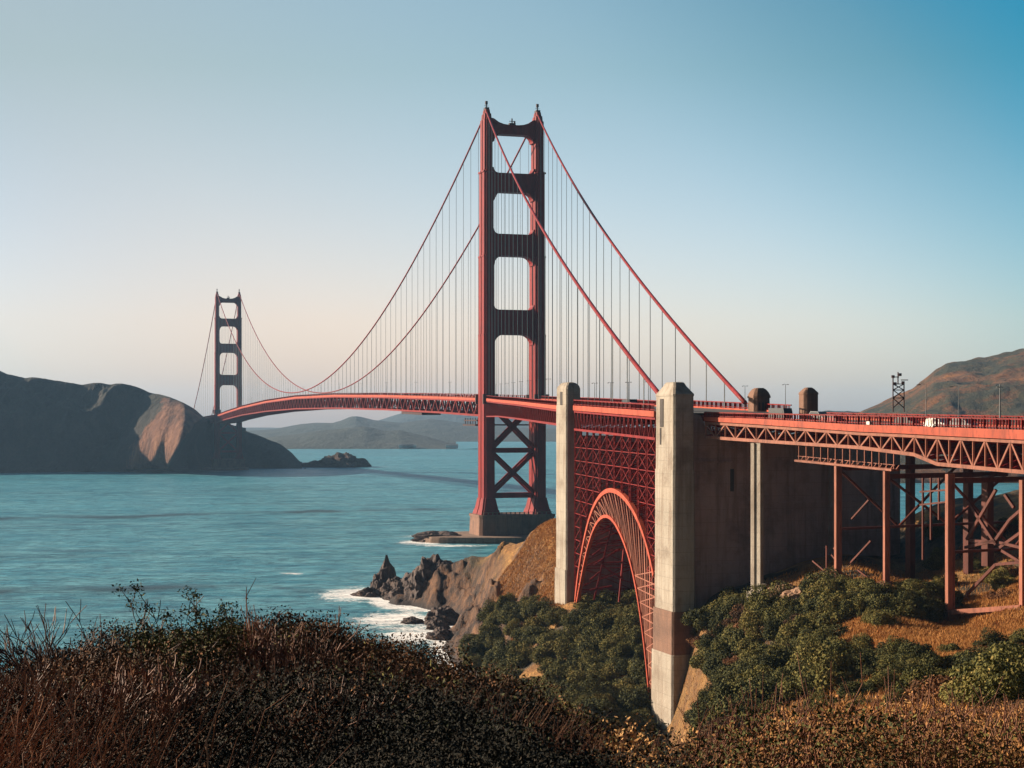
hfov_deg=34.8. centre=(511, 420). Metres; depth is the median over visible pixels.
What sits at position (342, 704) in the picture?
twiggy shrub
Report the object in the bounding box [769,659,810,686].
shrub
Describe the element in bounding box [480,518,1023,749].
dry grass
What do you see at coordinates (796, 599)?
shrub
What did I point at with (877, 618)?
shrub
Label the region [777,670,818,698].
shrub
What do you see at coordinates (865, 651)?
shrub
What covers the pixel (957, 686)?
shrub
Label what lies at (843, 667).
shrub
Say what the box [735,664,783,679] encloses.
shrub
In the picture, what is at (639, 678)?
shrub
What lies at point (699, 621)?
shrub
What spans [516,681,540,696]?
shrub
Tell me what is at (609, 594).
shrub
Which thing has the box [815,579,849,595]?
shrub
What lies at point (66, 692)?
twiggy shrub
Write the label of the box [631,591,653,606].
shrub
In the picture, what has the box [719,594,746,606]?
shrub
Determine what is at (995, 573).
shrub
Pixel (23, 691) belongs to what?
twiggy shrub
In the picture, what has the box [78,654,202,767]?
twiggy shrub
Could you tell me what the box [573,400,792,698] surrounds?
steel arch span
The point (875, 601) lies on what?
shrub
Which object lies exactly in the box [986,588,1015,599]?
shrub
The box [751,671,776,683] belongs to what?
shrub
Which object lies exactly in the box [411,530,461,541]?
rubble
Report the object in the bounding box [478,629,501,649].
shrub
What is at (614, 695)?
shrub
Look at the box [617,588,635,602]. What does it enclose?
shrub
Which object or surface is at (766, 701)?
shrub
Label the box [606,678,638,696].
shrub
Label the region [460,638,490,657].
shrub
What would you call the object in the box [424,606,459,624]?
skerry
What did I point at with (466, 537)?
pier fender
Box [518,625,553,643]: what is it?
shrub
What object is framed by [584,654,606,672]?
shrub
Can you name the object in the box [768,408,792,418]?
van
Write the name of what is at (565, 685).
shrub
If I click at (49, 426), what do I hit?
headland
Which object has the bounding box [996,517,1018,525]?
shrub
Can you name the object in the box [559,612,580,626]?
shrub
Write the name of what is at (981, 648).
shrub
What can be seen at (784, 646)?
shrub
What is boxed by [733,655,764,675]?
shrub
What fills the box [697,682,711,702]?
shrub
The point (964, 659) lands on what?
shrub
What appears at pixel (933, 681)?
shrub
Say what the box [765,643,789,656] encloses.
shrub
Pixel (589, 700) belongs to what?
shrub
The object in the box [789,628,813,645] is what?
shrub
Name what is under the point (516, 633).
shrub
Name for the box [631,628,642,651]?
shrub
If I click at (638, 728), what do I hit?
shrub
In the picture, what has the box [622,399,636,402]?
van
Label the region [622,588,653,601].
shrub
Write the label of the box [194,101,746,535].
suspension bridge
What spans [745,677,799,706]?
shrub
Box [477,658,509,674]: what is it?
shrub
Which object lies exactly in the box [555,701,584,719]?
shrub
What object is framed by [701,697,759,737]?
shrub
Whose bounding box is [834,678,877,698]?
shrub
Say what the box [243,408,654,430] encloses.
farthest hills
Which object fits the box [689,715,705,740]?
shrub
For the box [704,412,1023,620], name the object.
approach viaduct
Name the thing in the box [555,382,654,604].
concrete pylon
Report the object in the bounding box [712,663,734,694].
shrub
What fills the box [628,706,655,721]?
shrub
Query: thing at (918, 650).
shrub
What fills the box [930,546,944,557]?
shrub
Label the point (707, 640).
shrub
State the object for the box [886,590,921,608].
shrub
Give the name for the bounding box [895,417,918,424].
car
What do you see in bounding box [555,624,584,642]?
shrub
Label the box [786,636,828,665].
shrub
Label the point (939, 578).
shrub
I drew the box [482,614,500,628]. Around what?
shrub
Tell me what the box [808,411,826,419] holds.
car
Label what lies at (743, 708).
shrub
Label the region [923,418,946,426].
car
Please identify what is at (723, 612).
shrub
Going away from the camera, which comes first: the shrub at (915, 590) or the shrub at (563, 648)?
the shrub at (915, 590)
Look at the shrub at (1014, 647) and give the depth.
186.12 m
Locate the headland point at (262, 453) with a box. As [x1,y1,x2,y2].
[243,431,305,468]
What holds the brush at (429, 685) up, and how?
on the hillside
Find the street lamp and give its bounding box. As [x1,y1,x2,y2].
[950,386,958,416]
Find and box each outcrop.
[762,584,795,604]
[779,587,802,599]
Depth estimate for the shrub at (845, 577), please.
260.08 m
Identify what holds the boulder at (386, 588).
in the sea
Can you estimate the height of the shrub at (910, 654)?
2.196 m
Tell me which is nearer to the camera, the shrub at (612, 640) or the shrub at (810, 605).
the shrub at (810, 605)
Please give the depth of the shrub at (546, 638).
374.82 m
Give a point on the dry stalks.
(809, 743)
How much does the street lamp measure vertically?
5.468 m
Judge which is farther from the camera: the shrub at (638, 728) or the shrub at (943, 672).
the shrub at (638, 728)
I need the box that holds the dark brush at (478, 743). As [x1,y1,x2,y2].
[0,605,720,767]
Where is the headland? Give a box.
[0,371,245,472]
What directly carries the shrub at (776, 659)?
on the hillside
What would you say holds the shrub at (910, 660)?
on the hillside
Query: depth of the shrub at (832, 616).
245.61 m
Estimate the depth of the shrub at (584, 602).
393.21 m
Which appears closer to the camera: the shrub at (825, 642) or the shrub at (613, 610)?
the shrub at (825, 642)
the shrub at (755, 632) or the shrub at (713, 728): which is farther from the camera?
the shrub at (755, 632)
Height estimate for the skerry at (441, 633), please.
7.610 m
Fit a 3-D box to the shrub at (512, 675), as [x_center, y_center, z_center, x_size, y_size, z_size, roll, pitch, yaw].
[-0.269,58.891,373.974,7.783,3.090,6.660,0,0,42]
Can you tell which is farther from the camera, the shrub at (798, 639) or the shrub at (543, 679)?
the shrub at (543, 679)
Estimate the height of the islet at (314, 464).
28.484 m
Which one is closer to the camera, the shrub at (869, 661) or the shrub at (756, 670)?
the shrub at (869, 661)
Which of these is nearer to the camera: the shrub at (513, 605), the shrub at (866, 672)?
the shrub at (866, 672)
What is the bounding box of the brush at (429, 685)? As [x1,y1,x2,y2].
[199,629,736,767]
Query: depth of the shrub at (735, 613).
283.70 m
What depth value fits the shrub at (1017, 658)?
102.36 m
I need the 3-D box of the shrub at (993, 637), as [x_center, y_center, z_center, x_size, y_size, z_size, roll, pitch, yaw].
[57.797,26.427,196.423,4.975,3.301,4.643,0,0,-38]
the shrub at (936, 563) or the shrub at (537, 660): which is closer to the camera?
the shrub at (936, 563)
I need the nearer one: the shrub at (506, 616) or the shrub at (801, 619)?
the shrub at (801, 619)
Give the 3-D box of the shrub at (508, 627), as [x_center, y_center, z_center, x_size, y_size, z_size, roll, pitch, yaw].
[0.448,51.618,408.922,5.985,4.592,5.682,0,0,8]
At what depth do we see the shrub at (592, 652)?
353.18 m
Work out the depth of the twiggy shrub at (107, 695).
14.57 m
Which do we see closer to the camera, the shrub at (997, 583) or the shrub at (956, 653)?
the shrub at (956, 653)
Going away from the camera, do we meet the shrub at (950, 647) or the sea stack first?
the shrub at (950, 647)
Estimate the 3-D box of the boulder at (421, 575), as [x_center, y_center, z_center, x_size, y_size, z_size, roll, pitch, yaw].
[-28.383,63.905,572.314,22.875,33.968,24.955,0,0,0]
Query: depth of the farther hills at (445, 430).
5462.55 m
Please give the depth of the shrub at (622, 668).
333.85 m
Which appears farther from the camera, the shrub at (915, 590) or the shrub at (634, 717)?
the shrub at (634, 717)
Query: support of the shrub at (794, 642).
on the hillside
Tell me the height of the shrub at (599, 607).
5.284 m
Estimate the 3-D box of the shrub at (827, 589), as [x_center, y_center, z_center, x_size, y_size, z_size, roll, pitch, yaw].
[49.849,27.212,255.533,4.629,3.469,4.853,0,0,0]
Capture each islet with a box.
[300,460,327,467]
[319,452,371,467]
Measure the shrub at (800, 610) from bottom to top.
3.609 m
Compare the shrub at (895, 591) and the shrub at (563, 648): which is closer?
the shrub at (895, 591)
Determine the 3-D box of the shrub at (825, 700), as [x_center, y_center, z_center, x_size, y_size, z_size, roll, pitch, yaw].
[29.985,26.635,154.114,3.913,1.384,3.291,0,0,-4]
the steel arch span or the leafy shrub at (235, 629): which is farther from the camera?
the steel arch span
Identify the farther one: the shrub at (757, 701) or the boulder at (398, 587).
the boulder at (398, 587)
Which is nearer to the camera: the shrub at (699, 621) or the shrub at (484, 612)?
the shrub at (699, 621)
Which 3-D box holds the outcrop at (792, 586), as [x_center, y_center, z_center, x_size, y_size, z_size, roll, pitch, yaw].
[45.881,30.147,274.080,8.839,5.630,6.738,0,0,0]
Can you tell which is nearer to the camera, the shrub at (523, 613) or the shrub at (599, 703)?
the shrub at (599, 703)
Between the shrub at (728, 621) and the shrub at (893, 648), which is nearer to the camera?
the shrub at (893, 648)
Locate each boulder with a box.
[380,576,401,596]
[384,572,410,599]
[403,554,450,599]
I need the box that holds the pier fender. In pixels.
[423,531,527,543]
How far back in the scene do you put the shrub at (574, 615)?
383.31 m
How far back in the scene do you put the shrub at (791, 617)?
252.69 m
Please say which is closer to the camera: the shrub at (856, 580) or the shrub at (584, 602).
the shrub at (856, 580)
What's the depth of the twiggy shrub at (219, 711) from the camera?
17.57 m
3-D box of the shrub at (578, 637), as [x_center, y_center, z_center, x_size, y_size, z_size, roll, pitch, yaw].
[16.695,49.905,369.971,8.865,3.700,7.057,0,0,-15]
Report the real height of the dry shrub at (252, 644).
2.101 m
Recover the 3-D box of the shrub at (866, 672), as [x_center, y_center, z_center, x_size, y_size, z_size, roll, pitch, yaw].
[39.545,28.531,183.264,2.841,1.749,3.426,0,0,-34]
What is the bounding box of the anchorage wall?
[694,414,899,607]
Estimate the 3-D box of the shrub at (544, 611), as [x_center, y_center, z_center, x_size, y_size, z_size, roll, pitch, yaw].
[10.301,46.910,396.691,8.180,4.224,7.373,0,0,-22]
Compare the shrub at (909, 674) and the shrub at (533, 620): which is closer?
the shrub at (909, 674)
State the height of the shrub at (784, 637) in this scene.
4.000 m
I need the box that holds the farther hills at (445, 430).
[247,416,794,441]
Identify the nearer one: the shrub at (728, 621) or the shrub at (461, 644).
the shrub at (728, 621)
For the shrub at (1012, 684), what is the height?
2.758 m
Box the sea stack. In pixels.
[370,555,395,587]
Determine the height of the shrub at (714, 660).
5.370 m
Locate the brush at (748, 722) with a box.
[1,622,1023,767]
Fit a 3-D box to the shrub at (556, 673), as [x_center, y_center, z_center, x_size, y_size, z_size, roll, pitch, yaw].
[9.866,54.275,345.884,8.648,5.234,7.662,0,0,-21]
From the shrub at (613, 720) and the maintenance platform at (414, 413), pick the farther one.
the maintenance platform at (414, 413)
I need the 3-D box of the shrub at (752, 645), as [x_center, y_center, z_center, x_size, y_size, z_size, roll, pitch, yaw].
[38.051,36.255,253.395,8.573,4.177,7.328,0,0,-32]
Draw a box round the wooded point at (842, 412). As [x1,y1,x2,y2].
[823,411,858,417]
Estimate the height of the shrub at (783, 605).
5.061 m
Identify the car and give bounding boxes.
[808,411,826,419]
[821,414,843,422]
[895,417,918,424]
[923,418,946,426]
[950,418,977,427]
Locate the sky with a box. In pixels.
[0,0,1023,427]
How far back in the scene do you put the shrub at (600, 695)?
311.79 m
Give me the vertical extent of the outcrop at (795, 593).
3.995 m
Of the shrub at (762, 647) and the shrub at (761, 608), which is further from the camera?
the shrub at (761, 608)
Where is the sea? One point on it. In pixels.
(318, 539)
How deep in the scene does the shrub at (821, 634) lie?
228.23 m
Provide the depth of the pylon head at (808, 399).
316.71 m
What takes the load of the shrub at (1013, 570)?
on the hillside
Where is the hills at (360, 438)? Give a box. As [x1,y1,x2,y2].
[266,427,455,448]
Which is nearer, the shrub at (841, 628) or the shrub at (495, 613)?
the shrub at (841, 628)
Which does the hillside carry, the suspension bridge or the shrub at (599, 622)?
the shrub at (599, 622)
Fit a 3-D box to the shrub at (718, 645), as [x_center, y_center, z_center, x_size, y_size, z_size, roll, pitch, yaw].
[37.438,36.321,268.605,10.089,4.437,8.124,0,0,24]
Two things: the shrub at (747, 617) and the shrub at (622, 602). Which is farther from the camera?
the shrub at (622, 602)
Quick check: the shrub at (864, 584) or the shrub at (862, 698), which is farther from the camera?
the shrub at (864, 584)
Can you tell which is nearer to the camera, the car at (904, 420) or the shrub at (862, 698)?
the shrub at (862, 698)
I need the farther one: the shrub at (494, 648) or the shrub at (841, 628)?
the shrub at (494, 648)
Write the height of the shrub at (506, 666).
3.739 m
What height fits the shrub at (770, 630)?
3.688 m
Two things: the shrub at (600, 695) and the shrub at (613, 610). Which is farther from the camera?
the shrub at (613, 610)
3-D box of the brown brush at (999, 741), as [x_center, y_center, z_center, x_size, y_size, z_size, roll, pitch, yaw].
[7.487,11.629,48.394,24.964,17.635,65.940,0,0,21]
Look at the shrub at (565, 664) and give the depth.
354.72 m
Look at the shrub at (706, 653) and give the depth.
275.03 m
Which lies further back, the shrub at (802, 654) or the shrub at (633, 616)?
the shrub at (633, 616)
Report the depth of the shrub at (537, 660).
367.42 m
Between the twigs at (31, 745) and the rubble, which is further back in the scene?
the rubble
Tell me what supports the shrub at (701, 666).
on the hillside
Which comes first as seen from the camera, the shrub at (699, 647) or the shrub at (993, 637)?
the shrub at (993, 637)
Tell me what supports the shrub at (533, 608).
on the hillside
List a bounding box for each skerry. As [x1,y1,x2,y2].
[401,616,423,623]
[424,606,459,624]
[424,619,449,629]
[425,627,450,640]
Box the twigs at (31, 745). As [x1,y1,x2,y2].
[0,649,363,767]
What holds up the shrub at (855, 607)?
on the hillside
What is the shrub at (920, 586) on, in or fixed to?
on the hillside
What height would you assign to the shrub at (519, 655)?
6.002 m
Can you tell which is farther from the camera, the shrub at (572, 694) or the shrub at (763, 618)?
the shrub at (572, 694)
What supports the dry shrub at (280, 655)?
on the hillside
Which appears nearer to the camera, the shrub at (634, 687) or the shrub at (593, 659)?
the shrub at (634, 687)
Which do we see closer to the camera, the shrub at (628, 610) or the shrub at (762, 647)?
the shrub at (762, 647)
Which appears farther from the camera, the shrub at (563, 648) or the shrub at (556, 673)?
the shrub at (563, 648)
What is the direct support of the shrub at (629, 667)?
on the hillside
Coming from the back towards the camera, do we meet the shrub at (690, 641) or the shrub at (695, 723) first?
the shrub at (690, 641)
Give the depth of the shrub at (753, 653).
245.03 m
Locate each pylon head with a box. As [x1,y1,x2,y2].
[747,388,770,433]
[798,387,817,418]
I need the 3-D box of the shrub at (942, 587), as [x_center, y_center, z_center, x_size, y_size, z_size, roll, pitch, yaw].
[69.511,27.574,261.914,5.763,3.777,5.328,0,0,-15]
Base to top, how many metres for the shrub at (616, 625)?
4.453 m
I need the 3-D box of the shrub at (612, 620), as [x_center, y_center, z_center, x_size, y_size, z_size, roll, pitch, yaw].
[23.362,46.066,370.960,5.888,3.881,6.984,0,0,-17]
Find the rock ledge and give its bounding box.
[350,587,380,596]
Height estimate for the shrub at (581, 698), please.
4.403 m
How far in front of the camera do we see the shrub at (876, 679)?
157.35 m
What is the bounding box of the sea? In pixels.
[0,442,1018,671]
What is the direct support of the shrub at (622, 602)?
on the hillside
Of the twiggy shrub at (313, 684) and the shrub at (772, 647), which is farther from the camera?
the shrub at (772, 647)
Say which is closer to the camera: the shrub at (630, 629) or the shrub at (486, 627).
the shrub at (630, 629)
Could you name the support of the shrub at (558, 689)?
on the hillside
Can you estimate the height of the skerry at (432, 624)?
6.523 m
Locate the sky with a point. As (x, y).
(825, 196)
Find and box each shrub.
[0,596,226,690]
[0,658,154,764]
[5,669,86,708]
[57,650,220,763]
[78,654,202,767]
[109,578,241,681]
[155,599,265,676]
[180,686,248,766]
[208,578,286,685]
[231,606,376,678]
[248,700,355,767]
[259,664,354,743]
[299,671,417,765]
[304,642,371,671]
[458,641,472,651]
[459,633,477,643]
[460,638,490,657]
[462,655,483,669]
[476,599,496,621]
[476,622,501,640]
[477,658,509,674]
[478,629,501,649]
[481,666,522,681]
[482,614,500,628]
[482,634,504,648]
[482,651,495,663]
[484,637,502,655]
[486,603,499,618]
[493,638,526,661]
[495,592,516,609]
[496,661,520,674]
[497,609,529,624]
[497,670,520,681]
[498,600,521,613]
[503,617,520,635]
[505,640,537,666]
[510,627,524,638]
[515,676,538,686]
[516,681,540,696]
[518,594,541,607]
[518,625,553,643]
[520,596,536,618]
[520,616,547,631]
[525,671,559,691]
[527,596,553,614]
[528,646,558,664]
[533,636,575,658]
[533,692,559,701]
[535,629,559,643]
[537,656,565,673]
[538,606,565,622]
[539,632,564,650]
[539,680,558,694]
[543,608,567,625]
[543,664,578,683]
[545,683,565,701]
[546,659,574,672]
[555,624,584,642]
[555,680,569,689]
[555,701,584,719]
[557,688,588,703]
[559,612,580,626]
[559,694,589,711]
[565,677,609,694]
[566,643,589,668]
[566,657,585,673]
[566,668,596,688]
[568,608,591,624]
[568,634,590,648]
[570,694,617,718]
[572,616,593,632]
[573,592,604,609]
[576,709,613,732]
[577,629,616,650]
[578,647,608,664]
[579,602,612,620]
[583,698,612,718]
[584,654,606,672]
[584,662,622,683]
[584,671,602,683]
[586,687,618,704]
[589,589,625,608]
[589,608,612,632]
[589,692,617,706]
[596,656,628,675]
[598,678,630,693]
[599,631,629,651]
[603,615,622,628]
[604,701,624,719]
[605,717,627,728]
[606,597,632,609]
[606,606,626,617]
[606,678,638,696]
[607,639,635,658]
[612,604,634,621]
[612,615,634,632]
[613,656,644,674]
[615,684,650,713]
[616,711,656,733]
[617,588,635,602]
[617,624,641,638]
[617,636,633,652]
[617,684,647,695]
[619,720,648,738]
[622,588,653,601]
[622,606,651,625]
[622,607,637,615]
[623,659,646,684]
[627,659,644,675]
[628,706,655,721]
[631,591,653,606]
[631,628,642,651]
[633,642,644,660]
[680,608,716,630]
[683,699,708,723]
[686,637,696,647]
[689,647,709,668]
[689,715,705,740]
[691,635,702,646]
[693,639,710,650]
[696,605,710,616]
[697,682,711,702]
[699,617,727,647]
[699,654,717,677]
[700,716,742,739]
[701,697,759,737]
[702,646,734,676]
[703,632,729,659]
[706,586,737,613]
[707,667,722,682]
[708,688,715,698]
[709,598,722,616]
[709,675,755,713]
[710,627,743,654]
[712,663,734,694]
[713,678,769,710]
[715,595,743,623]
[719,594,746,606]
[721,617,742,626]
[721,663,744,684]
[722,654,739,664]
[729,603,745,618]
[731,628,756,646]
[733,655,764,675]
[733,696,761,712]
[734,622,763,652]
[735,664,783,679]
[737,640,763,661]
[738,607,765,630]
[738,649,766,667]
[739,705,776,718]
[741,580,796,607]
[743,623,764,636]
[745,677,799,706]
[750,598,777,618]
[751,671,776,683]
[754,641,780,654]
[755,645,796,671]
[757,700,774,714]
[760,618,785,641]
[762,609,775,624]
[763,595,800,621]
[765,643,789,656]
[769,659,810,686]
[775,621,819,645]
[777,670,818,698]
[779,605,808,626]
[780,645,796,649]
[782,614,802,623]
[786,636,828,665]
[788,597,800,607]
[788,641,859,662]
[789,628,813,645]
[791,611,821,633]
[792,629,816,648]
[793,678,813,695]
[794,633,815,651]
[794,644,861,694]
[799,566,847,591]
[799,577,833,605]
[802,690,826,710]
[803,596,828,612]
[804,591,853,627]
[808,624,835,640]
[810,624,848,635]
[810,694,842,709]
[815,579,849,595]
[815,635,846,651]
[816,583,834,595]
[822,578,844,586]
[833,590,853,608]
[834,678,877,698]
[836,575,852,582]
[837,596,866,620]
[842,577,871,593]
[844,584,876,601]
[845,632,875,650]
[845,695,873,710]
[849,584,889,600]
[849,647,876,655]
[850,637,873,653]
[852,651,885,671]
[856,668,875,676]
[859,579,891,593]
[860,607,884,623]
[862,593,898,612]
[865,670,902,688]
[867,610,902,626]
[870,699,884,706]
[874,654,909,671]
[875,637,916,654]
[876,635,908,656]
[879,597,926,619]
[880,688,905,709]
[885,661,918,673]
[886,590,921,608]
[889,586,905,593]
[889,665,945,701]
[891,579,937,591]
[891,590,914,599]
[892,639,935,662]
[896,658,923,671]
[897,579,932,594]
[899,653,926,662]
[902,675,959,705]
[906,583,934,599]
[915,590,944,609]
[915,650,953,674]
[917,596,946,623]
[921,552,956,570]
[924,518,944,537]
[929,675,960,688]
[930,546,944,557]
[932,573,957,586]
[932,580,963,597]
[933,590,964,608]
[935,667,954,676]
[936,643,962,652]
[938,661,1023,706]
[949,647,981,664]
[950,654,987,678]
[952,650,997,659]
[957,514,976,526]
[962,660,1023,708]
[964,640,1023,673]
[971,627,1008,647]
[973,556,981,569]
[978,645,992,652]
[979,565,1017,583]
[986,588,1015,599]
[989,575,1017,589]
[994,523,1017,532]
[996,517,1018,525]
[1000,643,1023,653]
[1007,566,1018,575]
[1008,635,1023,644]
[1009,628,1023,641]
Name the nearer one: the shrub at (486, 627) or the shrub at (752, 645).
the shrub at (752, 645)
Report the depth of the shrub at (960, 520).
308.88 m
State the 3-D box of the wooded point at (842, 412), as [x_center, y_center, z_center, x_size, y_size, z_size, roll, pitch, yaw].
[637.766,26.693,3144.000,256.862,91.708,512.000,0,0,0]
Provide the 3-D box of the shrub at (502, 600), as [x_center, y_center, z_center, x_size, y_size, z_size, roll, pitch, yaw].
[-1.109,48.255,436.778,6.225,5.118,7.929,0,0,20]
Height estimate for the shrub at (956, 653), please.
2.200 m
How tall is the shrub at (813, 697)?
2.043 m
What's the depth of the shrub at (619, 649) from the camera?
346.94 m
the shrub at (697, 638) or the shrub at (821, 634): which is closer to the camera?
the shrub at (821, 634)
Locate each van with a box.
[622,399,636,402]
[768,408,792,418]
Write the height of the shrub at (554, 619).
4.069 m
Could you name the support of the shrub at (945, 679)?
on the hillside
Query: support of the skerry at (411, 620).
in the sea
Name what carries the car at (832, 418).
on the approach viaduct
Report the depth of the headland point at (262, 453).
2183.45 m
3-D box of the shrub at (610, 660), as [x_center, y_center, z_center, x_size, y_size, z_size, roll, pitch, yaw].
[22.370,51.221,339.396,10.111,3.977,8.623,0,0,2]
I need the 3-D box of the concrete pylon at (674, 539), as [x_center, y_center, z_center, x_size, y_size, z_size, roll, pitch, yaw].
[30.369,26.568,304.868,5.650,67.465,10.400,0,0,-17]
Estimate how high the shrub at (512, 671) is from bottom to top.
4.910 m
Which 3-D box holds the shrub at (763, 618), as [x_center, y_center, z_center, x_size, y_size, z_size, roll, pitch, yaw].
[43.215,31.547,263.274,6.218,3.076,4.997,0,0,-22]
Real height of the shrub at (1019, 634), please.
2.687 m
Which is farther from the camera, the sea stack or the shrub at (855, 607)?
the sea stack
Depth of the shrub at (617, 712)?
305.75 m
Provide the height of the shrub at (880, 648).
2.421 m
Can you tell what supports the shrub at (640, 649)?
on the hillside
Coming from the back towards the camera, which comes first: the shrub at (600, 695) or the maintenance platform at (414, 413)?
the maintenance platform at (414, 413)
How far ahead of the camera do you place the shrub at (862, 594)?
247.29 m
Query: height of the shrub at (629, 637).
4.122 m
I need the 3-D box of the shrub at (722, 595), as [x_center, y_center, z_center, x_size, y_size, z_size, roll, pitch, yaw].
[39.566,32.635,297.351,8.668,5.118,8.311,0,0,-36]
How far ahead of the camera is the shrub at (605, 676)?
335.64 m
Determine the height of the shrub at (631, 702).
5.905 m
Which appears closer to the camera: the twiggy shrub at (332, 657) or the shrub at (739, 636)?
the twiggy shrub at (332, 657)
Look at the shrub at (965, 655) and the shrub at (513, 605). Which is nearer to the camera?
the shrub at (965, 655)
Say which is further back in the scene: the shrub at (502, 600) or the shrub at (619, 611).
the shrub at (502, 600)
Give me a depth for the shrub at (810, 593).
256.49 m
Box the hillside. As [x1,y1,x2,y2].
[200,489,1023,767]
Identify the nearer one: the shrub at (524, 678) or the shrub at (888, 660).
the shrub at (888, 660)
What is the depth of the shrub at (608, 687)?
321.09 m
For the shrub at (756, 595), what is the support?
on the hillside
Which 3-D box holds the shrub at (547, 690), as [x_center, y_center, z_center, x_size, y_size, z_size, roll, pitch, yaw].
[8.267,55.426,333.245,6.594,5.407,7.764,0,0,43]
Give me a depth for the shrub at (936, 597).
248.28 m
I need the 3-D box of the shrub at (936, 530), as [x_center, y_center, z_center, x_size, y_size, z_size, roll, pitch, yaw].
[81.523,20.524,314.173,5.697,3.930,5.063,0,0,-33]
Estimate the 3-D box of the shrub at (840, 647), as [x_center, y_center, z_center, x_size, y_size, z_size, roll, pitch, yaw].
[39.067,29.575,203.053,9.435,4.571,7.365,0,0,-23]
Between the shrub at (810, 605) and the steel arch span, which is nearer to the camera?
the shrub at (810, 605)
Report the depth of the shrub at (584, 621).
376.82 m
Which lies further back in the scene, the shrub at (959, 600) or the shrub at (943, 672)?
the shrub at (959, 600)
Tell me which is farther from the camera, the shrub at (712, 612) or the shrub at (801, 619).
the shrub at (712, 612)
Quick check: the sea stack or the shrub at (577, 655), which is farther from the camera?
the sea stack
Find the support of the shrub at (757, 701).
on the hillside
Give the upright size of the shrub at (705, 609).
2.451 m
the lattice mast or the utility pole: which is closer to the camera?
the utility pole
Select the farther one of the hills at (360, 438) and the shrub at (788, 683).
the hills at (360, 438)
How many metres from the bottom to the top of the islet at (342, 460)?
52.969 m
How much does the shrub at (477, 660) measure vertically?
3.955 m
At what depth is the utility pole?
261.94 m
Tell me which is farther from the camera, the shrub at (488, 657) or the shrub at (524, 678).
the shrub at (488, 657)
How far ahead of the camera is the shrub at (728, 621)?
282.23 m
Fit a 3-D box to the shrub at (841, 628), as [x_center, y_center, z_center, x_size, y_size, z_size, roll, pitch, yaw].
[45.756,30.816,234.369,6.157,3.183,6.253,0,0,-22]
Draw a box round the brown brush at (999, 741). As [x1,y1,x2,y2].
[585,690,1023,767]
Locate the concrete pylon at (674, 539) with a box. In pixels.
[651,382,696,728]
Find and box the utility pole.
[999,384,1000,417]
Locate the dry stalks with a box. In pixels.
[673,652,1023,767]
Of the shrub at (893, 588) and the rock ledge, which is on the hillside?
the shrub at (893, 588)
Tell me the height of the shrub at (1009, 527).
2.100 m
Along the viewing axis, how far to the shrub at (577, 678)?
337.15 m
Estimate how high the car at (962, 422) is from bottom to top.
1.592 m
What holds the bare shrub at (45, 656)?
on the hillside
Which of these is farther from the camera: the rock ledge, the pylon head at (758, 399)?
the rock ledge
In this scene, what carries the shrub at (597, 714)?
on the hillside
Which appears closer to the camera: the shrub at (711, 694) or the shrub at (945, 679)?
the shrub at (945, 679)
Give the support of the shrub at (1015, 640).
on the hillside
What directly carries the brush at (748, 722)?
on the hillside
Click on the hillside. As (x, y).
(465, 589)
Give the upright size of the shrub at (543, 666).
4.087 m
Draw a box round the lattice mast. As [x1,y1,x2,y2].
[891,372,904,411]
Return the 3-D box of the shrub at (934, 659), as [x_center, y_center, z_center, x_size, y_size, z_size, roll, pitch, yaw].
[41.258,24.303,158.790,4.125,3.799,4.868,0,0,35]
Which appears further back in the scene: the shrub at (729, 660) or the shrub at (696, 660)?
the shrub at (696, 660)
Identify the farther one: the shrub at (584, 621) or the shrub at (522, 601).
the shrub at (522, 601)
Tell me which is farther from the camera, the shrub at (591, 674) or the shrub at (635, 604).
the shrub at (635, 604)
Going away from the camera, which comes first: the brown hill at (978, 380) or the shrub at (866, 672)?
the shrub at (866, 672)
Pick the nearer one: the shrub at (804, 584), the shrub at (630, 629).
the shrub at (804, 584)
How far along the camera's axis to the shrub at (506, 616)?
414.13 m
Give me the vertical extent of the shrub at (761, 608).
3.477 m
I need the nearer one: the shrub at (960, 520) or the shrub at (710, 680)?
the shrub at (710, 680)
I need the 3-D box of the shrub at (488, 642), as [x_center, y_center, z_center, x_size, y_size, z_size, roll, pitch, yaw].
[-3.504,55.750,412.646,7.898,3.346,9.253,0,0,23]
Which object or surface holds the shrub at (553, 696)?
on the hillside
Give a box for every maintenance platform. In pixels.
[401,409,440,414]
[463,418,528,425]
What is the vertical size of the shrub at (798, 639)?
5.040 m
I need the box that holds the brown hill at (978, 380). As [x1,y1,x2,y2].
[851,348,1023,482]
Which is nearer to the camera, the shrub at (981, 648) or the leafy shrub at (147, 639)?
the leafy shrub at (147, 639)
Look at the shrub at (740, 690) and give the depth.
184.49 m
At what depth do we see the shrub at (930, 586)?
255.21 m
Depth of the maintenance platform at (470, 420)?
878.10 m
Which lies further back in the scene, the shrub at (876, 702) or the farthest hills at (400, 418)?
the farthest hills at (400, 418)
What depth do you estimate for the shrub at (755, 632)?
263.96 m
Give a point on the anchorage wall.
(798, 512)
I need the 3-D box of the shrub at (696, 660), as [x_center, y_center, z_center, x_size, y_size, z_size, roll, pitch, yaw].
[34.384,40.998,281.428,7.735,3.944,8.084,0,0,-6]
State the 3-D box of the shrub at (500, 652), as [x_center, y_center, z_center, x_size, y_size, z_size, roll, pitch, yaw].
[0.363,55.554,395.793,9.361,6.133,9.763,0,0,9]
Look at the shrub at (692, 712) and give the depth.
261.79 m
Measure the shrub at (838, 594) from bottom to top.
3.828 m

